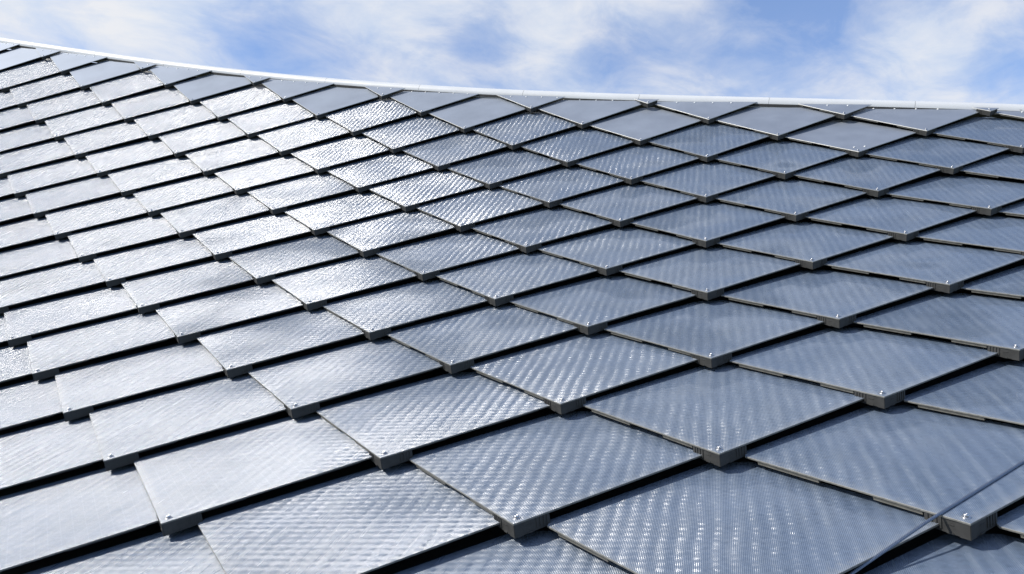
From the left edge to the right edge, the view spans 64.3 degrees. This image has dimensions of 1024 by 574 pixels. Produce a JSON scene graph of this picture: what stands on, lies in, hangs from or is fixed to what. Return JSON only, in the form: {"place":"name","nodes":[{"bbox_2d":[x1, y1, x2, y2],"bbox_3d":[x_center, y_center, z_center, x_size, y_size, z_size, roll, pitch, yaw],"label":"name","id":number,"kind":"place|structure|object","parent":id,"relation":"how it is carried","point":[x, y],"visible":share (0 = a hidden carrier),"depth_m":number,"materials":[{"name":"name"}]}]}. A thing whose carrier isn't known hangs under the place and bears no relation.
{"place":"outdoors","nodes":[
{"label":"outdoors","id":0,"kind":"place"},
{"bbox_2d":[0,45,1023,573],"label":"roof deck","id":1,"kind":"structure","parent":0,"point":[462,543],"depth_m":5.19,"materials":[{"name":"black rubber"}]},
{"bbox_2d":[0,216,53,247],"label":"roof shingle","id":2,"kind":"object","parent":1,"relation":"on","point":[24,231],"visible":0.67,"depth_m":7.55,"materials":[{"name":"grey metal"}]},
{"bbox_2d":[0,376,62,430],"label":"roof shingle","id":3,"kind":"object","parent":1,"relation":"on","point":[25,402],"visible":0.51,"depth_m":4.37,"materials":[{"name":"grey metal"}]},
{"bbox_2d":[0,139,73,177],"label":"roof shingle","id":4,"kind":"object","parent":1,"relation":"on","point":[29,156],"visible":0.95,"depth_m":9.38,"materials":[{"name":"grey metal"}]},
{"bbox_2d":[0,238,77,277],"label":"roof shingle","id":5,"kind":"object","parent":1,"relation":"on","point":[38,255],"visible":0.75,"depth_m":6.96,"materials":[{"name":"grey metal"}]},
{"bbox_2d":[9,73,79,107],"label":"roof shingle","id":6,"kind":"object","parent":1,"relation":"on","point":[24,94],"visible":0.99,"depth_m":11.16,"materials":[{"name":"grey metal"}]},
{"bbox_2d":[0,415,102,489],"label":"roof shingle","id":7,"kind":"object","parent":1,"relation":"on","point":[38,452],"visible":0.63,"depth_m":3.73,"materials":[{"name":"grey metal"}]},
{"bbox_2d":[7,157,95,197],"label":"roof shingle","id":8,"kind":"object","parent":1,"relation":"on","point":[23,182],"visible":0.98,"depth_m":8.84,"materials":[{"name":"grey glass"}]},
{"bbox_2d":[0,260,104,313],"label":"roof shingle","id":9,"kind":"object","parent":1,"relation":"on","point":[32,286],"visible":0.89,"depth_m":6.34,"materials":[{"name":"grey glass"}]},
{"bbox_2d":[26,89,100,123],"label":"roof shingle","id":10,"kind":"object","parent":1,"relation":"on","point":[41,111],"visible":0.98,"depth_m":10.66,"materials":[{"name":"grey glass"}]},
{"bbox_2d":[4,285,136,346],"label":"roof shingle","id":11,"kind":"object","parent":1,"relation":"on","point":[23,324],"visible":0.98,"depth_m":5.73,"materials":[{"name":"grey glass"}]},
{"bbox_2d":[25,175,119,217],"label":"roof shingle","id":12,"kind":"object","parent":1,"relation":"on","point":[42,202],"visible":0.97,"depth_m":8.29,"materials":[{"name":"grey glass"}]},
{"bbox_2d":[0,463,158,572],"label":"roof shingle","id":13,"kind":"object","parent":1,"relation":"on","point":[66,514],"visible":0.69,"depth_m":3.08,"materials":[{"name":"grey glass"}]},
{"bbox_2d":[44,104,122,140],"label":"roof shingle","id":14,"kind":"object","parent":1,"relation":"on","point":[60,127],"visible":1,"depth_m":10.15,"materials":[{"name":"grey glass"}]},
{"bbox_2d":[45,195,146,239],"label":"roof shingle","id":15,"kind":"object","parent":1,"relation":"on","point":[64,223],"visible":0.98,"depth_m":7.74,"materials":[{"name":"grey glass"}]},
{"bbox_2d":[27,311,174,381],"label":"roof shingle","id":16,"kind":"object","parent":1,"relation":"on","point":[50,355],"visible":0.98,"depth_m":5.13,"materials":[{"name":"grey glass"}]},
{"bbox_2d":[64,121,146,158],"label":"roof shingle","id":17,"kind":"object","parent":1,"relation":"on","point":[82,144],"visible":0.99,"depth_m":9.63,"materials":[{"name":"grey glass"}]},
{"bbox_2d":[68,215,177,262],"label":"roof shingle","id":18,"kind":"object","parent":1,"relation":"on","point":[89,244],"visible":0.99,"depth_m":7.18,"materials":[{"name":"grey glass"}]},
{"bbox_2d":[24,526,224,573],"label":"roof shingle","id":19,"kind":"object","parent":1,"relation":"on","point":[187,550],"visible":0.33,"depth_m":2.74,"materials":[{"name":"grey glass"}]},
{"bbox_2d":[89,71,162,105],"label":"roof shingle","id":20,"kind":"object","parent":1,"relation":"on","point":[107,92],"visible":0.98,"depth_m":10.91,"materials":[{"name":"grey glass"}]},
{"bbox_2d":[85,139,172,176],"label":"roof shingle","id":21,"kind":"object","parent":1,"relation":"on","point":[103,162],"visible":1,"depth_m":9.11,"materials":[{"name":"grey glass"}]},
{"bbox_2d":[55,341,223,421],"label":"roof shingle","id":22,"kind":"object","parent":1,"relation":"on","point":[83,390],"visible":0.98,"depth_m":4.54,"materials":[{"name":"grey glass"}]},
{"bbox_2d":[111,87,188,122],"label":"roof shingle","id":23,"kind":"object","parent":1,"relation":"on","point":[128,109],"visible":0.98,"depth_m":10.41,"materials":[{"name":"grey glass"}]},
{"bbox_2d":[93,237,212,286],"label":"roof shingle","id":24,"kind":"object","parent":1,"relation":"on","point":[117,268],"visible":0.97,"depth_m":6.61,"materials":[{"name":"grey glass"}]},
{"bbox_2d":[108,157,201,195],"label":"roof shingle","id":25,"kind":"object","parent":1,"relation":"on","point":[129,181],"visible":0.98,"depth_m":8.58,"materials":[{"name":"grey glass"}]},
{"bbox_2d":[133,103,215,139],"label":"roof shingle","id":26,"kind":"object","parent":1,"relation":"on","point":[154,125],"visible":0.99,"depth_m":9.90,"materials":[{"name":"grey metal"}]},
{"bbox_2d":[132,175,233,216],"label":"roof shingle","id":27,"kind":"object","parent":1,"relation":"on","point":[157,200],"visible":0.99,"depth_m":8.03,"materials":[{"name":"grey metal"}]},
{"bbox_2d":[121,259,252,313],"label":"roof shingle","id":28,"kind":"object","parent":1,"relation":"on","point":[149,293],"visible":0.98,"depth_m":6.03,"materials":[{"name":"grey metal"}]},
{"bbox_2d":[89,373,286,470],"bbox_3d":[-1.600,0.626,3.978,1.128,0.060,1.108,-4,13,15],"label":"roof shingle","id":29,"kind":"object","parent":1,"relation":"on","point":[126,432],"visible":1,"depth_m":3.92,"materials":[{"name":"grey metal"}]},
{"bbox_2d":[158,120,245,156],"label":"roof shingle","id":30,"kind":"object","parent":1,"relation":"on","point":[181,142],"visible":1,"depth_m":9.38,"materials":[{"name":"grey metal"}]},
{"bbox_2d":[173,74,251,103],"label":"roof shingle","id":31,"kind":"object","parent":1,"relation":"on","point":[194,90],"visible":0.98,"depth_m":10.63,"materials":[{"name":"grey metal"}]},
{"bbox_2d":[160,193,268,237],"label":"roof shingle","id":32,"kind":"object","parent":1,"relation":"on","point":[186,220],"visible":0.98,"depth_m":7.47,"materials":[{"name":"grey metal"}]},
{"bbox_2d":[155,283,302,343],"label":"roof shingle","id":33,"kind":"object","parent":1,"relation":"on","point":[188,320],"visible":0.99,"depth_m":5.44,"materials":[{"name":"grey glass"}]},
{"bbox_2d":[185,137,277,175],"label":"roof shingle","id":34,"kind":"object","parent":1,"relation":"on","point":[209,160],"visible":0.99,"depth_m":8.85,"materials":[{"name":"grey glass"}]},
{"bbox_2d":[199,86,281,120],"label":"roof shingle","id":35,"kind":"object","parent":1,"relation":"on","point":[222,106],"visible":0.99,"depth_m":10.16,"materials":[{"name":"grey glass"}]},
{"bbox_2d":[192,213,310,259],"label":"roof shingle","id":36,"kind":"object","parent":1,"relation":"on","point":[222,242],"visible":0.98,"depth_m":6.90,"materials":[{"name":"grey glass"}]},
{"bbox_2d":[134,413,372,535],"bbox_3d":[-1.088,0.732,3.361,1.128,0.060,1.108,-4,10,15],"label":"roof shingle","id":37,"kind":"object","parent":1,"relation":"on","point":[185,486],"visible":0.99,"depth_m":3.30,"materials":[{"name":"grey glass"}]},
{"bbox_2d":[214,155,313,194],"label":"roof shingle","id":38,"kind":"object","parent":1,"relation":"on","point":[241,179],"visible":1,"depth_m":8.31,"materials":[{"name":"grey glass"}]},
{"bbox_2d":[227,102,313,137],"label":"roof shingle","id":39,"kind":"object","parent":1,"relation":"on","point":[253,123],"visible":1,"depth_m":9.65,"materials":[{"name":"grey metal"}]},
{"bbox_2d":[197,308,363,377],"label":"roof shingle","id":40,"kind":"object","parent":1,"relation":"on","point":[238,350],"visible":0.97,"depth_m":4.83,"materials":[{"name":"grey metal"}]},
{"bbox_2d":[228,235,358,284],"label":"roof shingle","id":41,"kind":"object","parent":1,"relation":"on","point":[261,265],"visible":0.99,"depth_m":6.33,"materials":[{"name":"grey metal"}]},
{"bbox_2d":[247,173,353,214],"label":"roof shingle","id":42,"kind":"object","parent":1,"relation":"on","point":[277,198],"visible":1,"depth_m":7.76,"materials":[{"name":"grey metal"}]},
{"bbox_2d":[257,118,349,155],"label":"roof shingle","id":43,"kind":"object","parent":1,"relation":"on","point":[285,140],"visible":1,"depth_m":9.12,"materials":[{"name":"grey metal"}]},
{"bbox_2d":[292,87,377,118],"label":"roof shingle","id":44,"kind":"object","parent":1,"relation":"on","point":[319,104],"visible":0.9,"depth_m":9.88,"materials":[{"name":"grey metal"}]},
{"bbox_2d":[290,136,388,173],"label":"roof shingle","id":45,"kind":"object","parent":1,"relation":"on","point":[321,158],"visible":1,"depth_m":8.59,"materials":[{"name":"grey metal"}]},
{"bbox_2d":[284,192,400,235],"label":"roof shingle","id":46,"kind":"object","parent":1,"relation":"on","point":[320,217],"visible":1,"depth_m":7.20,"materials":[{"name":"grey metal"}]},
{"bbox_2d":[271,255,416,310],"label":"roof shingle","id":47,"kind":"object","parent":1,"relation":"on","point":[315,288],"visible":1,"depth_m":5.74,"materials":[{"name":"grey metal"}]},
{"bbox_2d":[248,338,442,418],"bbox_3d":[-0.890,0.451,4.278,1.128,0.060,1.108,-3,13,14],"label":"roof shingle","id":48,"kind":"object","parent":1,"relation":"on","point":[301,386],"visible":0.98,"depth_m":4.23,"materials":[{"name":"grey metal"}]},
{"bbox_2d":[198,463,499,573],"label":"roof shingle","id":49,"kind":"object","parent":1,"relation":"on","point":[368,520],"visible":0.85,"depth_m":2.72,"materials":[{"name":"grey metal"}]},
{"bbox_2d":[326,99,416,135],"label":"roof shingle","id":50,"kind":"object","parent":1,"relation":"on","point":[356,120],"visible":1,"depth_m":9.38,"materials":[{"name":"grey metal"}]},
{"bbox_2d":[327,153,432,192],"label":"roof shingle","id":51,"kind":"object","parent":1,"relation":"on","point":[362,176],"visible":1,"depth_m":8.04,"materials":[{"name":"grey metal"}]},
{"bbox_2d":[326,210,454,256],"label":"roof shingle","id":52,"kind":"object","parent":1,"relation":"on","point":[368,237],"visible":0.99,"depth_m":6.62,"materials":[{"name":"grey metal"}]},
{"bbox_2d":[323,280,487,339],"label":"roof shingle","id":53,"kind":"object","parent":1,"relation":"on","point":[376,314],"visible":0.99,"depth_m":5.14,"materials":[{"name":"grey metal"}]},
{"bbox_2d":[362,116,458,152],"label":"roof shingle","id":54,"kind":"object","parent":1,"relation":"on","point":[399,136],"visible":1,"depth_m":8.85,"materials":[{"name":"grey metal"}]},
{"bbox_2d":[369,170,483,211],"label":"roof shingle","id":55,"kind":"object","parent":1,"relation":"on","point":[407,194],"visible":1,"depth_m":7.48,"materials":[{"name":"grey metal"}]},
{"bbox_2d":[316,372,549,469],"bbox_3d":[-0.374,0.566,3.662,1.128,0.060,1.108,-4,11,15],"label":"roof shingle","id":56,"kind":"object","parent":1,"relation":"on","point":[388,428],"visible":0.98,"depth_m":3.61,"materials":[{"name":"grey metal"}]},
{"bbox_2d":[376,232,518,280],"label":"roof shingle","id":57,"kind":"object","parent":1,"relation":"on","point":[424,260],"visible":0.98,"depth_m":6.04,"materials":[{"name":"grey metal"}]},
{"bbox_2d":[402,132,506,170],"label":"roof shingle","id":58,"kind":"object","parent":1,"relation":"on","point":[443,153],"visible":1,"depth_m":8.31,"materials":[{"name":"grey metal"}]},
{"bbox_2d":[429,97,524,132],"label":"roof shingle","id":59,"kind":"object","parent":1,"relation":"on","point":[467,115],"visible":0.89,"depth_m":9.10,"materials":[{"name":"grey metal"}]},
{"bbox_2d":[416,188,542,231],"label":"roof shingle","id":60,"kind":"object","parent":1,"relation":"on","point":[464,212],"visible":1,"depth_m":6.91,"materials":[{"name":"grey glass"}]},
{"bbox_2d":[387,304,577,373],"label":"roof shingle","id":61,"kind":"object","parent":1,"relation":"on","point":[453,344],"visible":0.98,"depth_m":4.53,"materials":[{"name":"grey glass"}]},
{"bbox_2d":[447,150,560,188],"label":"roof shingle","id":62,"kind":"object","parent":1,"relation":"on","point":[492,171],"visible":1,"depth_m":7.76,"materials":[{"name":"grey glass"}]},
{"bbox_2d":[394,530,633,573],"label":"roof shingle","id":63,"kind":"object","parent":1,"relation":"on","point":[544,552],"visible":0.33,"depth_m":2.44,"materials":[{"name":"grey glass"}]},
{"bbox_2d":[436,252,596,305],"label":"roof shingle","id":64,"kind":"object","parent":1,"relation":"on","point":[499,281],"visible":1,"depth_m":5.44,"materials":[{"name":"grey glass"}]},
{"bbox_2d":[472,112,575,149],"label":"roof shingle","id":65,"kind":"object","parent":1,"relation":"on","point":[515,132],"visible":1,"depth_m":8.57,"materials":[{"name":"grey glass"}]},
{"bbox_2d":[471,207,611,252],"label":"roof shingle","id":66,"kind":"object","parent":1,"relation":"on","point":[530,231],"visible":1,"depth_m":6.33,"materials":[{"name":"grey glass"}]},
{"bbox_2d":[409,411,701,538],"bbox_3d":[0.141,0.656,3.039,1.128,0.060,1.108,-4,9,15],"label":"roof shingle","id":67,"kind":"object","parent":1,"relation":"on","point":[521,479],"visible":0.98,"depth_m":2.98,"materials":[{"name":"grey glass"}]},
{"bbox_2d":[499,167,623,207],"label":"roof shingle","id":68,"kind":"object","parent":1,"relation":"on","point":[552,188],"visible":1,"depth_m":7.19,"materials":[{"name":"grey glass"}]},
{"bbox_2d":[521,128,632,166],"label":"roof shingle","id":69,"kind":"object","parent":1,"relation":"on","point":[569,148],"visible":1,"depth_m":8.02,"materials":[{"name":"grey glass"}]},
{"bbox_2d":[470,332,697,414],"bbox_3d":[0.334,0.392,3.966,1.128,0.061,1.108,-3,12,14],"label":"roof shingle","id":70,"kind":"object","parent":1,"relation":"on","point":[565,375],"visible":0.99,"depth_m":3.91,"materials":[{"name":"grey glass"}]},
{"bbox_2d":[539,100,640,128],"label":"roof shingle","id":71,"kind":"object","parent":1,"relation":"on","point":[582,114],"visible":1,"depth_m":8.76,"materials":[{"name":"grey metal"}]},
{"bbox_2d":[509,275,695,334],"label":"roof shingle","id":72,"kind":"object","parent":1,"relation":"on","point":[592,305],"visible":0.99,"depth_m":4.84,"materials":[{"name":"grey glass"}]},
{"bbox_2d":[537,227,695,275],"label":"roof shingle","id":73,"kind":"object","parent":1,"relation":"on","point":[607,252],"visible":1,"depth_m":5.74,"materials":[{"name":"grey glass"}]},
{"bbox_2d":[559,184,696,226],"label":"roof shingle","id":74,"kind":"object","parent":1,"relation":"on","point":[623,205],"visible":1,"depth_m":6.61,"materials":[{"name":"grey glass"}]},
{"bbox_2d":[576,145,698,184],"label":"roof shingle","id":75,"kind":"object","parent":1,"relation":"on","point":[633,164],"visible":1,"depth_m":7.46,"materials":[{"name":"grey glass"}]},
{"bbox_2d":[589,107,700,144],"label":"roof shingle","id":76,"kind":"object","parent":1,"relation":"on","point":[640,126],"visible":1,"depth_m":8.28,"materials":[{"name":"grey metal"}]},
{"bbox_2d":[631,202,784,247],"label":"roof shingle","id":77,"kind":"object","parent":1,"relation":"on","point":[706,225],"visible":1,"depth_m":6.03,"materials":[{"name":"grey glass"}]},
{"bbox_2d":[640,162,775,202],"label":"roof shingle","id":78,"kind":"object","parent":1,"relation":"on","point":[705,182],"visible":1,"depth_m":6.89,"materials":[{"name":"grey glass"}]},
{"bbox_2d":[648,123,768,161],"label":"roof shingle","id":79,"kind":"object","parent":1,"relation":"on","point":[705,142],"visible":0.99,"depth_m":7.73,"materials":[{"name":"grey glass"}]},
{"bbox_2d":[619,247,799,300],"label":"roof shingle","id":80,"kind":"object","parent":1,"relation":"on","point":[707,273],"visible":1,"depth_m":5.14,"materials":[{"name":"grey glass"}]},
{"bbox_2d":[604,300,823,367],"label":"roof shingle","id":81,"kind":"object","parent":1,"relation":"on","point":[712,333],"visible":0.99,"depth_m":4.22,"materials":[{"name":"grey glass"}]},
{"bbox_2d":[583,364,863,466],"bbox_3d":[0.849,0.492,3.346,1.128,0.060,1.108,-4,10,15],"label":"roof shingle","id":82,"kind":"object","parent":1,"relation":"on","point":[721,415],"visible":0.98,"depth_m":3.29,"materials":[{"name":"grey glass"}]},
{"bbox_2d":[547,462,938,573],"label":"roof shingle","id":83,"kind":"object","parent":1,"relation":"on","point":[738,518],"visible":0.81,"depth_m":2.40,"materials":[{"name":"grey metal"}]},
{"bbox_2d":[716,107,834,139],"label":"roof shingle","id":84,"kind":"object","parent":1,"relation":"on","point":[777,123],"visible":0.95,"depth_m":7.96,"materials":[{"name":"grey metal"}]},
{"bbox_2d":[715,141,847,178],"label":"roof shingle","id":85,"kind":"object","parent":1,"relation":"on","point":[784,159],"visible":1,"depth_m":7.17,"materials":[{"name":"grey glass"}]},
{"bbox_2d":[715,179,865,220],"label":"roof shingle","id":86,"kind":"object","parent":1,"relation":"on","point":[793,199],"visible":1,"depth_m":6.31,"materials":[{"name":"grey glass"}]},
{"bbox_2d":[717,222,892,268],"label":"roof shingle","id":87,"kind":"object","parent":1,"relation":"on","point":[809,245],"visible":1,"depth_m":5.43,"materials":[{"name":"grey glass"}]},
{"bbox_2d":[721,270,933,327],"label":"roof shingle","id":88,"kind":"object","parent":1,"relation":"on","point":[836,299],"visible":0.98,"depth_m":4.53,"materials":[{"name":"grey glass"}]},
{"bbox_2d":[785,120,915,156],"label":"roof shingle","id":89,"kind":"object","parent":1,"relation":"on","point":[854,138],"visible":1,"depth_m":7.43,"materials":[{"name":"grey metal"}]},
{"bbox_2d":[730,327,997,408],"bbox_3d":[1.561,0.334,3.655,1.128,0.060,1.108,-3,10,14],"label":"roof shingle","id":90,"kind":"object","parent":1,"relation":"on","point":[881,369],"visible":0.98,"depth_m":3.60,"materials":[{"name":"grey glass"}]},
{"bbox_2d":[793,156,940,196],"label":"roof shingle","id":91,"kind":"object","parent":1,"relation":"on","point":[875,177],"visible":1,"depth_m":6.59,"materials":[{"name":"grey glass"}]},
{"bbox_2d":[745,405,1023,540],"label":"roof shingle","id":92,"kind":"object","parent":1,"relation":"on","point":[928,463],"visible":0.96,"depth_m":2.69,"materials":[{"name":"grey metal"}]},
{"bbox_2d":[806,197,975,240],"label":"roof shingle","id":93,"kind":"object","parent":1,"relation":"on","point":[902,219],"visible":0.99,"depth_m":5.73,"materials":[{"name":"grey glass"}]},
{"bbox_2d":[851,108,978,135],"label":"roof shingle","id":94,"kind":"object","parent":1,"relation":"on","point":[925,122],"visible":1,"depth_m":7.62,"materials":[{"name":"grey metal"}]},
{"bbox_2d":[824,241,1023,292],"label":"roof shingle","id":95,"kind":"object","parent":1,"relation":"on","point":[945,268],"visible":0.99,"depth_m":4.83,"materials":[{"name":"grey glass"}]},
{"bbox_2d":[866,136,1009,173],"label":"roof shingle","id":96,"kind":"object","parent":1,"relation":"on","point":[949,156],"visible":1,"depth_m":6.87,"materials":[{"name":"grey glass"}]},
{"bbox_2d":[853,293,1023,360],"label":"roof shingle","id":97,"kind":"object","parent":1,"relation":"on","point":[994,324],"visible":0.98,"depth_m":3.98,"materials":[{"name":"grey metal"}]},
{"bbox_2d":[864,534,1023,573],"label":"roof shingle","id":98,"kind":"object","parent":1,"relation":"on","point":[979,554],"visible":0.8,"depth_m":2.17,"materials":[{"name":"grey metal"}]},
{"bbox_2d":[886,175,1023,215],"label":"roof shingle","id":99,"kind":"object","parent":1,"relation":"on","point":[990,197],"visible":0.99,"depth_m":6.04,"materials":[{"name":"grey metal"}]},
{"bbox_2d":[903,361,1023,424],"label":"roof shingle","id":100,"kind":"object","parent":1,"relation":"on","point":[994,391],"visible":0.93,"depth_m":3.17,"materials":[{"name":"grey metal"}]},
{"bbox_2d":[916,216,1023,255],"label":"roof shingle","id":101,"kind":"object","parent":1,"relation":"on","point":[1002,233],"visible":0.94,"depth_m":5.26,"materials":[{"name":"grey metal"}]},
{"bbox_2d":[933,117,1023,152],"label":"roof shingle","id":102,"kind":"object","parent":1,"relation":"on","point":[1008,133],"visible":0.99,"depth_m":7.21,"materials":[{"name":"grey metal"}]},
{"bbox_2d":[960,153,1023,179],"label":"roof shingle","id":103,"kind":"object","parent":1,"relation":"on","point":[1008,165],"visible":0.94,"depth_m":6.47,"materials":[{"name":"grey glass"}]},
{"bbox_2d":[961,265,1023,298],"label":"roof shingle","id":104,"kind":"object","parent":1,"relation":"on","point":[1008,283],"visible":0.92,"depth_m":4.42,"materials":[{"name":"grey glass"}]},
{"bbox_2d":[0,0,1023,103],"label":"sky","id":105,"kind":"structure","parent":0,"point":[971,51],"materials":[{"name":"blue"}]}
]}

